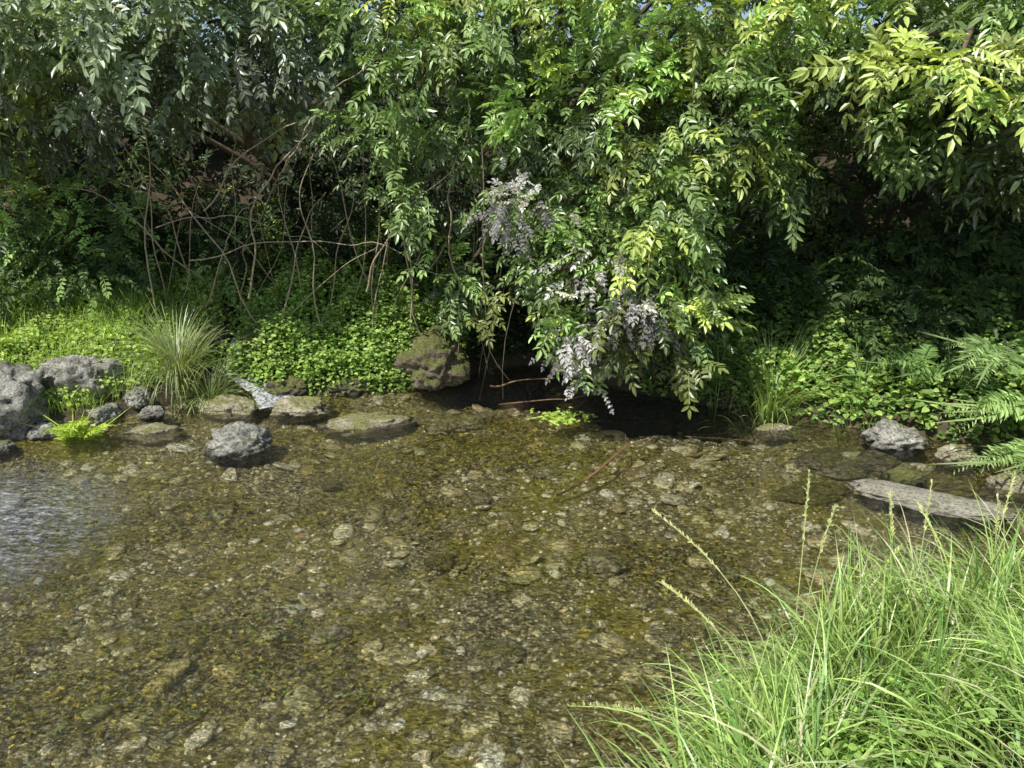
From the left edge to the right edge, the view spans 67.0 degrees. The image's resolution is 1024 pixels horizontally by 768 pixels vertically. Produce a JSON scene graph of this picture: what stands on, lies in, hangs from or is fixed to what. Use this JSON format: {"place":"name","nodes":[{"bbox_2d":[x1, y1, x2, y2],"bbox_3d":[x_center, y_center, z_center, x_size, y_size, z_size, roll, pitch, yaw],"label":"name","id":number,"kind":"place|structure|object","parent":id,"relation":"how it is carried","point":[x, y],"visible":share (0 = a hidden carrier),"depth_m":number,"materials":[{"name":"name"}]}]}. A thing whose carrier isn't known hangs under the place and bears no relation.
{"place":"outdoors","nodes":[
{"label":"outdoors","id":0,"kind":"place"},
{"bbox_2d":[43,0,975,93],"label":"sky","id":1,"kind":"structure","parent":0,"point":[700,7],"materials":[{"name":"white"}]},
{"bbox_2d":[0,72,1023,767],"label":"ground","id":2,"kind":"structure","parent":0,"point":[516,362],"depth_m":4.70,"materials":[{"name":"soil"}]},
{"bbox_2d":[0,439,17,455],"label":"stone","id":3,"kind":"object","parent":2,"relation":"on","point":[7,445],"visible":0.95,"depth_m":5.89,"materials":[{"name":"grey stone"}]},
{"bbox_2d":[0,360,51,440],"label":"boulder","id":4,"kind":"object","parent":2,"relation":"on","point":[22,398],"visible":0.81,"depth_m":6.07,"materials":[{"name":"grey stone"}]},
{"bbox_2d":[26,420,62,440],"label":"stone","id":5,"kind":"object","parent":2,"relation":"on","point":[34,433],"visible":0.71,"depth_m":6.09,"materials":[{"name":"grey stone"}]},
{"bbox_2d":[39,354,127,401],"bbox_3d":[-3.676,0.021,6.633,0.669,0.555,0.581,0,17,0],"label":"boulder","id":6,"kind":"object","parent":2,"relation":"on","point":[69,372],"visible":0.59,"depth_m":6.44,"materials":[{"name":"grey stone"}]},
{"bbox_2d":[86,402,121,425],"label":"stone","id":7,"kind":"object","parent":2,"relation":"on","point":[109,411],"visible":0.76,"depth_m":6.41,"materials":[{"name":"grey stone"}]},
{"bbox_2d":[0,236,250,416],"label":"bank grass","id":8,"kind":"structure","parent":2,"relation":"on","point":[69,349],"depth_m":7.02,"materials":[{"name":"green plant"}]},
{"bbox_2d":[55,265,196,364],"bbox_3d":[-3.569,-0.645,7.257,1.326,1.008,1.472,-5,18,-15],"label":"grass tuft","id":9,"kind":"object","parent":2,"relation":"on","point":[127,299],"visible":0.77,"depth_m":7.27,"materials":[{"name":"green plant"}]},
{"bbox_2d":[121,385,152,408],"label":"stone","id":10,"kind":"object","parent":2,"relation":"on","point":[139,399],"visible":0.87,"depth_m":6.61,"materials":[{"name":"grey stone"}]},
{"bbox_2d":[0,198,275,411],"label":"creeping groundcover","id":11,"kind":"object","parent":2,"relation":"on","point":[184,278],"visible":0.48,"depth_m":7.25,"materials":[{"name":"green plant"}]},
{"bbox_2d":[0,104,280,326],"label":"ivy shrub","id":12,"kind":"object","parent":2,"relation":"on","point":[46,283],"visible":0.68,"depth_m":7.36,"materials":[{"name":"green plant"}]},
{"bbox_2d":[137,405,164,422],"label":"stone","id":13,"kind":"object","parent":2,"relation":"on","point":[149,413],"visible":0.98,"depth_m":6.57,"materials":[{"name":"grey stone"}]},
{"bbox_2d":[118,422,187,445],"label":"mossy flat stone","id":14,"kind":"object","parent":2,"relation":"on","point":[152,429],"visible":0.94,"depth_m":6.25,"materials":[{"name":"grey stone"}]},
{"bbox_2d":[77,295,262,419],"bbox_3d":[-3.068,-0.254,6.918,1.638,1.076,1.545,9,19,26],"label":"grass tuft","id":15,"kind":"object","parent":2,"relation":"on","point":[176,369],"visible":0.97,"depth_m":6.95,"materials":[{"name":"green plant"}]},
{"bbox_2d":[0,0,399,199],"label":"overhanging tree","id":16,"kind":"object","parent":2,"relation":"on","point":[24,61],"visible":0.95,"depth_m":6.04,"materials":[{"name":"green plant"}]},
{"bbox_2d":[146,345,263,422],"bbox_3d":[-2.722,-0.015,6.920,0.956,0.653,0.776,-10,20,-30],"label":"grass tuft","id":17,"kind":"object","parent":2,"relation":"on","point":[209,394],"visible":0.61,"depth_m":7.03,"materials":[{"name":"green plant"}]},
{"bbox_2d":[188,322,227,357],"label":"bank rock","id":18,"kind":"object","parent":2,"relation":"on","point":[219,338],"visible":0.4,"depth_m":7.46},
{"bbox_2d":[196,394,268,420],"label":"mossy flat stone","id":19,"kind":"object","parent":2,"relation":"on","point":[237,406],"visible":0.91,"depth_m":6.74,"materials":[{"name":"grey stone"}]},
{"bbox_2d":[203,421,272,468],"bbox_3d":[-2.086,0.468,5.934,0.484,0.357,0.446,-16,23,-42],"label":"stone","id":20,"kind":"object","parent":2,"relation":"on","point":[237,440],"visible":1,"depth_m":5.82,"materials":[{"name":"grey stone"}]},
{"bbox_2d":[240,324,279,371],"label":"bank rock","id":21,"kind":"object","parent":2,"relation":"on","point":[248,335],"visible":0.29,"depth_m":7.33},
{"bbox_2d":[264,372,316,403],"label":"bank rock","id":22,"kind":"object","parent":2,"relation":"on","point":[298,387],"visible":0.49,"depth_m":7.09,"materials":[{"name":"stone"}]},
{"bbox_2d":[269,396,335,423],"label":"mossy flat stone","id":23,"kind":"object","parent":2,"relation":"on","point":[306,407],"visible":0.98,"depth_m":6.70,"materials":[{"name":"grey stone"}]},
{"bbox_2d":[22,50,590,399],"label":"bare stems","id":24,"kind":"object","parent":2,"relation":"on","point":[294,251],"visible":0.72,"depth_m":7.17,"materials":[{"name":"brown plant"}]},
{"bbox_2d":[283,297,349,323],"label":"fern","id":25,"kind":"object","parent":2,"relation":"on","point":[335,303],"visible":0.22,"depth_m":7.76,"materials":[{"name":"green plant"}]},
{"bbox_2d":[309,623,351,646],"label":"submerged stone","id":26,"kind":"object","parent":2,"relation":"on","point":[328,633],"visible":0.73,"depth_m":3.81,"materials":[{"name":"grey stone"}]},
{"bbox_2d":[320,477,342,490],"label":"submerged stone","id":27,"kind":"object","parent":2,"relation":"on","point":[335,486],"visible":0.88,"depth_m":5.52,"materials":[{"name":"stone"}]},
{"bbox_2d":[223,200,474,396],"bbox_3d":[-1.545,-1.011,7.983,2.297,1.742,2.426,0,17,0],"label":"creeping groundcover","id":28,"kind":"object","parent":2,"relation":"on","point":[291,340],"visible":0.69,"depth_m":7.52,"materials":[{"name":"green plant"}]},
{"bbox_2d":[325,373,379,398],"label":"bank rock","id":29,"kind":"object","parent":2,"relation":"on","point":[354,389],"visible":0.64,"depth_m":7.18,"materials":[{"name":"stone"}]},
{"bbox_2d":[316,411,413,438],"bbox_3d":[-1.241,0.336,6.545,0.775,0.158,0.502,-12,21,-34],"label":"mossy flat stone","id":30,"kind":"object","parent":2,"relation":"on","point":[367,423],"visible":0.98,"depth_m":6.42,"materials":[{"name":"grey stone"}]},
{"bbox_2d":[387,509,405,523],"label":"submerged stone","id":31,"kind":"object","parent":2,"relation":"on","point":[402,515],"visible":0.88,"depth_m":5.05,"materials":[{"name":"brown stone"}]},
{"bbox_2d":[393,325,470,393],"bbox_3d":[-0.769,-0.212,7.413,0.722,0.691,0.595,-9,19,-26],"label":"mossy boulder","id":32,"kind":"object","parent":2,"relation":"on","point":[431,360],"visible":0.92,"depth_m":7.24,"materials":[{"name":"green stone"}]},
{"bbox_2d":[424,553,453,571],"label":"submerged stone","id":33,"kind":"object","parent":2,"relation":"on","point":[448,566],"visible":0.93,"depth_m":4.47,"materials":[{"name":"brown stone"}]},
{"bbox_2d":[403,413,486,434],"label":"submerged rock","id":34,"kind":"object","parent":2,"relation":"on","point":[433,422],"visible":0.69,"depth_m":6.69,"materials":[{"name":"stone"}]},
{"bbox_2d":[471,492,493,504],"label":"submerged stone","id":35,"kind":"object","parent":2,"relation":"on","point":[487,499],"visible":0.87,"depth_m":5.28,"materials":[{"name":"stone"}]},
{"bbox_2d":[467,638,525,670],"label":"submerged stone","id":36,"kind":"object","parent":2,"relation":"on","point":[513,657],"visible":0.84,"depth_m":3.64,"materials":[{"name":"grey stone"}]},
{"bbox_2d":[0,390,1023,767],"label":"streambed pebbles","id":37,"kind":"object","parent":2,"relation":"on","point":[566,732],"visible":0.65,"depth_m":4.32,"materials":[{"name":"brown gravel"}]},
{"bbox_2d":[26,404,128,445],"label":"fern","id":38,"kind":"object","parent":37,"relation":"on","point":[73,429],"visible":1,"depth_m":6.08,"materials":[{"name":"green plant"}]},
{"bbox_2d":[0,0,1023,431],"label":"background thicket","id":39,"kind":"object","parent":2,"relation":"on","point":[740,256],"visible":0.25,"depth_m":7.48,"materials":[{"name":"green plant"}]},
{"bbox_2d":[0,395,1023,767],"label":"streambed algae","id":40,"kind":"object","parent":2,"relation":"on","point":[274,627],"visible":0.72,"depth_m":4.37,"materials":[{"name":"green plant"}]},
{"bbox_2d":[66,423,1006,759],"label":"fallen leaves","id":41,"kind":"object","parent":2,"relation":"on","point":[438,631],"visible":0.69,"depth_m":4.36,"materials":[{"name":"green plant"}]},
{"bbox_2d":[531,467,560,479],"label":"submerged stone","id":42,"kind":"object","parent":2,"relation":"on","point":[548,470],"visible":0.81,"depth_m":5.71,"materials":[{"name":"grey stone"}]},
{"bbox_2d":[439,213,676,385],"bbox_3d":[0.403,-1.081,8.270,2.320,1.494,2.942,0,17,0],"label":"ivy groundcover","id":43,"kind":"object","parent":2,"relation":"on","point":[517,344],"visible":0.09,"depth_m":8.21,"materials":[{"name":"green plant"}]},
{"bbox_2d":[217,0,914,419],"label":"wisteria vine","id":44,"kind":"object","parent":2,"relation":"on","point":[535,130],"visible":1,"depth_m":5.84,"materials":[{"name":"green plant"}]},
{"bbox_2d":[581,549,627,575],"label":"submerged stone","id":45,"kind":"object","parent":2,"relation":"on","point":[603,565],"visible":0.86,"depth_m":4.46,"materials":[{"name":"grey stone"}]},
{"bbox_2d":[633,464,656,474],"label":"submerged stone","id":46,"kind":"object","parent":2,"relation":"on","point":[646,469],"visible":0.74,"depth_m":5.75,"materials":[{"name":"grey stone"}]},
{"bbox_2d":[648,624,681,648],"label":"submerged stone","id":47,"kind":"object","parent":2,"relation":"on","point":[663,632],"visible":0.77,"depth_m":3.80,"materials":[{"name":"grey stone"}]},
{"bbox_2d":[688,317,756,428],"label":"grass tuft","id":48,"kind":"object","parent":2,"relation":"on","point":[715,386],"visible":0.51,"depth_m":6.83,"materials":[{"name":"green plant"}]},
{"bbox_2d":[754,423,793,440],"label":"stone","id":49,"kind":"object","parent":2,"relation":"on","point":[767,428],"visible":0.88,"depth_m":6.29,"materials":[{"name":"grey stone"}]},
{"bbox_2d":[697,318,866,445],"bbox_3d":[2.299,0.001,6.583,1.454,1.074,1.393,8,19,25],"label":"grass tuft","id":50,"kind":"object","parent":2,"relation":"on","point":[771,406],"visible":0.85,"depth_m":6.60,"materials":[{"name":"green plant"}]},
{"bbox_2d":[553,481,1023,767],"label":"bank grass","id":51,"kind":"structure","parent":2,"relation":"on","point":[953,605],"depth_m":2.58,"materials":[{"name":"green plant"}]},
{"bbox_2d":[770,481,853,507],"bbox_3d":[2.075,0.774,5.411,0.657,0.143,0.394,0,17,0],"label":"submerged rock","id":52,"kind":"object","parent":2,"relation":"on","point":[825,498],"visible":0.67,"depth_m":5.32,"materials":[{"name":"stone"}]},
{"bbox_2d":[629,197,1023,451],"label":"creeping groundcover","id":53,"kind":"object","parent":2,"relation":"on","point":[919,391],"visible":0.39,"depth_m":6.66,"materials":[{"name":"green plant"}]},
{"bbox_2d":[852,323,993,384],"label":"fern","id":54,"kind":"object","parent":53,"relation":"on","point":[916,359],"visible":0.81,"depth_m":6.13,"materials":[{"name":"green plant"}]},
{"bbox_2d":[908,388,1023,434],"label":"fern","id":55,"kind":"object","parent":53,"relation":"on","point":[1007,404],"visible":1,"depth_m":5.50,"materials":[{"name":"green plant"}]},
{"bbox_2d":[781,447,901,480],"bbox_3d":[2.484,0.594,5.844,0.846,0.170,0.514,-6,18,-20],"label":"submerged rock","id":56,"kind":"object","parent":2,"relation":"on","point":[824,458],"visible":0.86,"depth_m":5.74,"materials":[{"name":"brown stone"}]},
{"bbox_2d":[704,585,1023,767],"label":"clover patch","id":57,"kind":"object","parent":2,"relation":"on","point":[992,714],"visible":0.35,"depth_m":2.35,"materials":[{"name":"green plant"}]},
{"bbox_2d":[822,324,941,449],"bbox_3d":[2.999,0.025,6.313,1.012,0.954,0.976,0,17,0],"label":"grass tuft","id":58,"kind":"object","parent":2,"relation":"on","point":[875,378],"visible":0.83,"depth_m":6.36,"materials":[{"name":"green plant"}]},
{"bbox_2d":[859,418,928,459],"bbox_3d":[2.975,0.443,6.007,0.461,0.296,0.350,0,17,0],"label":"stone","id":59,"kind":"object","parent":2,"relation":"on","point":[886,435],"visible":0.89,"depth_m":5.91,"materials":[{"name":"grey stone"}]},
{"bbox_2d":[765,0,1023,266],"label":"walnut tree","id":60,"kind":"object","parent":2,"relation":"on","point":[938,52],"visible":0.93,"depth_m":5.32,"materials":[{"name":"green plant"}]},
{"bbox_2d":[878,466,927,488],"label":"stone","id":61,"kind":"object","parent":2,"relation":"on","point":[901,475],"visible":0.64,"depth_m":5.32,"materials":[{"name":"green stone"}]},
{"bbox_2d":[848,478,1020,525],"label":"stone slab","id":62,"kind":"structure","parent":2,"relation":"on","point":[940,505],"depth_m":4.96,"materials":[{"name":"grey stone"}]},
{"bbox_2d":[932,443,980,469],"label":"stone","id":63,"kind":"object","parent":2,"relation":"on","point":[954,451],"visible":0.84,"depth_m":5.70,"materials":[{"name":"grey stone"}]},
{"bbox_2d":[923,473,995,501],"bbox_3d":[3.087,0.734,5.450,0.569,0.178,0.342,7,18,22],"label":"submerged rock","id":64,"kind":"object","parent":2,"relation":"on","point":[948,489],"visible":0.53,"depth_m":5.36,"materials":[{"name":"stone"}]},
{"bbox_2d":[922,332,1023,392],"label":"fern","id":65,"kind":"object","parent":2,"relation":"on","point":[986,351],"visible":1,"depth_m":5.53,"materials":[{"name":"green plant"}]},
{"bbox_2d":[938,437,1023,485],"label":"fern","id":66,"kind":"object","parent":2,"relation":"on","point":[1017,457],"visible":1,"depth_m":5.36,"materials":[{"name":"green plant"}]},
{"bbox_2d":[986,469,1023,501],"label":"stone","id":67,"kind":"object","parent":2,"relation":"on","point":[1000,481],"visible":0.83,"depth_m":5.21,"materials":[{"name":"grey stone"}]},
{"bbox_2d":[0,366,1023,767],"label":"stream water","id":68,"kind":"structure","parent":0,"point":[28,520],"depth_m":4.36,"materials":[{"name":"clear liquid"}]},
{"bbox_2d":[226,338,290,408],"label":"cascade","id":69,"kind":"object","parent":68,"relation":"on","point":[264,393],"visible":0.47,"depth_m":7.04,"materials":[{"name":"white liquid"}]},
{"bbox_2d":[526,406,597,425],"bbox_3d":[0.423,0.272,6.526,0.622,0.064,0.436,0,17,0],"label":"watercress","id":70,"kind":"object","parent":68,"relation":"on","point":[555,416],"visible":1,"depth_m":6.50,"materials":[{"name":"green plant"}]},
{"bbox_2d":[490,378,769,495],"bbox_3d":[0.672,0.276,6.510,1.898,0.182,2.160,-8,19,-25],"label":"sunken branch","id":71,"kind":"object","parent":68,"relation":"in","point":[588,477],"visible":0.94,"depth_m":5.92,"materials":[{"name":"brown wood"}]},
{"bbox_2d":[567,469,1016,752],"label":"seeding grass stalks","id":72,"kind":"object","parent":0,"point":[806,506],"visible":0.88,"depth_m":3.37,"materials":[{"name":"green plant"}]}
]}

